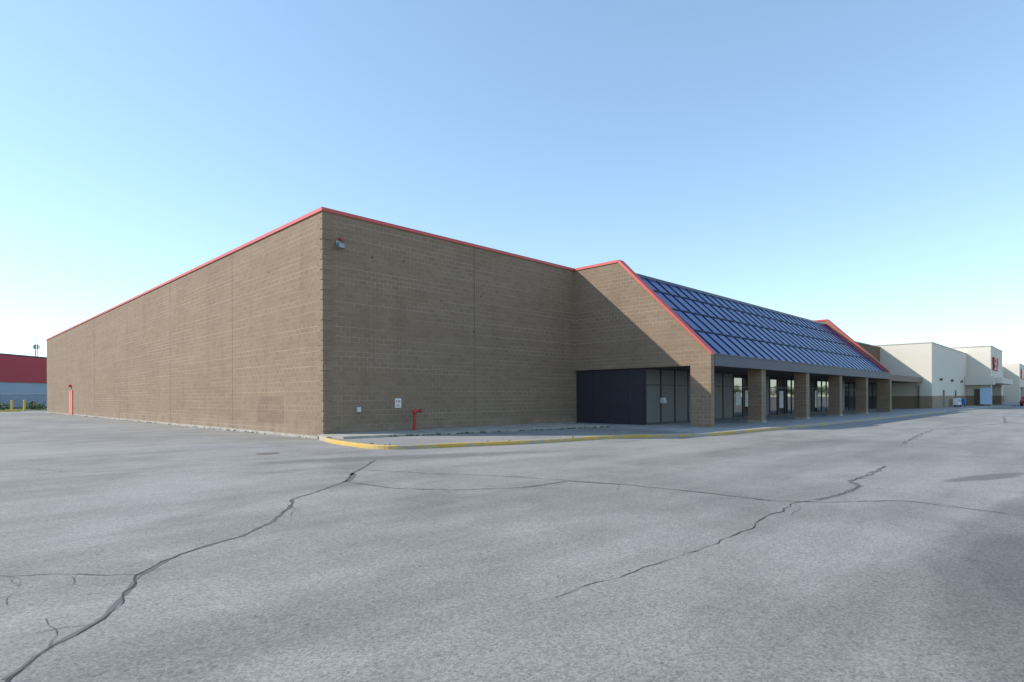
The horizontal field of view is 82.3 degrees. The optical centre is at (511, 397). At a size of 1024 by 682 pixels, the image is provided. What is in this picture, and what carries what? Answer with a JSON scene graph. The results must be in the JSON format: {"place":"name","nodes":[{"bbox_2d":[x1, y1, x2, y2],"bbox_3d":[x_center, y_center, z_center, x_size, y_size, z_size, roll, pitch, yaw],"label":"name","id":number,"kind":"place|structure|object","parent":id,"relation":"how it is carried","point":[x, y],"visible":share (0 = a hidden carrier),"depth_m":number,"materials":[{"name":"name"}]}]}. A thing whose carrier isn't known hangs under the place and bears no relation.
{"place":"outdoors","nodes":[
{"label":"outdoors","id":0,"kind":"place"},
{"bbox_2d":[0,353,46,407],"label":"red warehouse","id":1,"kind":"structure","parent":0,"point":[26,375],"depth_m":125.11,"materials":[{"name":"metal"}]},
{"bbox_2d":[0,405,1023,681],"bbox_3d":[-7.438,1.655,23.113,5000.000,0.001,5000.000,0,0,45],"label":"ground","id":2,"kind":"structure","parent":0,"point":[412,573],"depth_m":5.98,"materials":[{"name":"grey asphalt"}]},
{"bbox_2d":[0,410,21,411],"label":"yellow parking block","id":3,"kind":"structure","parent":2,"relation":"on","point":[11,411],"depth_m":80.41,"materials":[{"name":"paint"}]},
{"bbox_2d":[0,407,46,410],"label":"grass verge","id":4,"kind":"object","parent":2,"relation":"on","point":[16,408],"depth_m":97.27,"materials":[{"name":"green plant"}]},
{"bbox_2d":[0,401,46,409],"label":"fence shrubs","id":5,"kind":"object","parent":4,"relation":"on","point":[32,406],"visible":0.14,"depth_m":93.11,"materials":[{"name":"green plant"}]},
{"bbox_2d":[0,394,46,408],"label":"chain link fence","id":6,"kind":"object","parent":4,"relation":"on","point":[22,400],"visible":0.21,"depth_m":95.08,"materials":[{"name":"metal"}]},
{"bbox_2d":[33,344,39,355],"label":"radio tower","id":7,"kind":"structure","parent":4,"relation":"on","point":[34,346],"depth_m":299.61,"materials":[{"name":"metal"}]},
{"bbox_2d":[256,452,278,454],"bbox_3d":[-7.190,1.649,17.245,0.652,0.007,0.652,0,0,45],"label":"drain cover","id":8,"kind":"object","parent":2,"relation":"on","point":[268,453],"visible":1,"depth_m":17.21,"materials":[{"name":"metal"}]},
{"bbox_2d":[55,413,609,444],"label":"weeds","id":9,"kind":"object","parent":2,"relation":"on","point":[395,434],"visible":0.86,"depth_m":26.28,"materials":[{"name":"green plant"}]},
{"bbox_2d":[2,460,886,678],"bbox_3d":[1.678,1.610,8.619,12.346,0.001,11.693,0,0,8],"label":"tar crack seal","id":10,"kind":"object","parent":2,"relation":"on","point":[119,600],"visible":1,"depth_m":6.00,"materials":[{"name":"black asphalt"}]},
{"bbox_2d":[2,484,887,645],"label":"hairline cracks","id":11,"kind":"object","parent":2,"relation":"on","point":[169,566],"visible":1,"depth_m":5.12,"materials":[{"name":"grey asphalt"}]},
{"bbox_2d":[46,207,891,438],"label":"box store","id":12,"kind":"structure","parent":2,"relation":"on","point":[303,326],"depth_m":30.80,"materials":[{"name":"concrete block masonry"},{"name":"red metal"},{"name":"dark aluminium"}]},
{"bbox_2d":[69,391,71,414],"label":"service door","id":13,"kind":"structure","parent":12,"relation":"in","point":[70,392],"depth_m":61.32,"materials":[{"name":"paint"}]},
{"bbox_2d":[335,237,344,248],"bbox_3d":[-6.874,-6.188,23.475,0.346,0.480,0.360,0,0,45],"label":"wall light","id":14,"kind":"object","parent":12,"relation":"attached to","point":[339,244],"visible":1,"depth_m":23.41,"materials":[{"name":"metal"}]},
{"bbox_2d":[395,398,400,407],"bbox_3d":[-4.976,0.243,25.594,0.025,0.400,0.320,0,0,45],"label":"fire connection sign","id":15,"kind":"object","parent":12,"relation":"attached to","point":[397,402],"visible":1,"depth_m":25.58,"materials":[{"name":"white metal"}]},
{"bbox_2d":[332,427,690,444],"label":"sidewalk","id":16,"kind":"structure","parent":2,"relation":"on","point":[499,436],"depth_m":22.65,"materials":[{"name":"grey concrete"}]},
{"bbox_2d":[5,417,1023,681],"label":"asphalt cracks","id":17,"kind":"object","parent":2,"relation":"on","point":[461,489],"visible":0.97,"depth_m":7.01,"materials":[{"name":"grey asphalt"}]},
{"bbox_2d":[319,411,946,448],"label":"yellow kerb","id":18,"kind":"structure","parent":2,"relation":"on","point":[414,446],"depth_m":21.85,"materials":[{"name":"paint"}]},
{"bbox_2d":[844,341,1023,409],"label":"strip mall","id":19,"kind":"structure","parent":2,"relation":"on","point":[929,375],"depth_m":72.05,"materials":[{"name":"concrete"}]},
{"bbox_2d":[947,404,1023,411],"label":"concrete kerb","id":20,"kind":"structure","parent":2,"relation":"on","point":[981,408],"depth_m":68.08,"materials":[{"name":"grey concrete"}]},
{"bbox_2d":[1020,396,1023,405],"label":"parked car","id":21,"kind":"object","parent":2,"relation":"on","point":[1022,401],"visible":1,"depth_m":87.16,"materials":[{"name":"red paint"}]},
{"bbox_2d":[0,0,1023,364],"label":"sky","id":22,"kind":"structure","parent":0,"point":[857,166],"materials":[{"name":"blue"}]},
{"bbox_2d":[561,402,1019,432],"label":"sidewalk","id":23,"kind":"structure","parent":0,"point":[744,424],"depth_m":34.65,"materials":[{"name":"concrete"}]},
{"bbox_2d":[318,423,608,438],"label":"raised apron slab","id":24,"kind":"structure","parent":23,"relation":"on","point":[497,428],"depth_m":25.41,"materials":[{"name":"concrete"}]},
{"bbox_2d":[412,409,421,429],"bbox_3d":[-4.135,0.960,25.625,0.455,0.938,0.446,0,0,-23],"label":"fire department connection","id":25,"kind":"object","parent":24,"relation":"on","point":[415,412],"visible":0.96,"depth_m":25.63,"materials":[{"name":"red paint"}]},
{"bbox_2d":[953,398,959,406],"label":"newspaper box","id":26,"kind":"object","parent":23,"relation":"on","point":[956,401],"visible":0.94,"depth_m":75.44,"materials":[{"name":"white paint"}]},
{"bbox_2d":[961,398,965,405],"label":"newspaper box","id":27,"kind":"object","parent":23,"relation":"on","point":[963,402],"visible":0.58,"depth_m":79.18,"materials":[{"name":"metal"}]}
]}

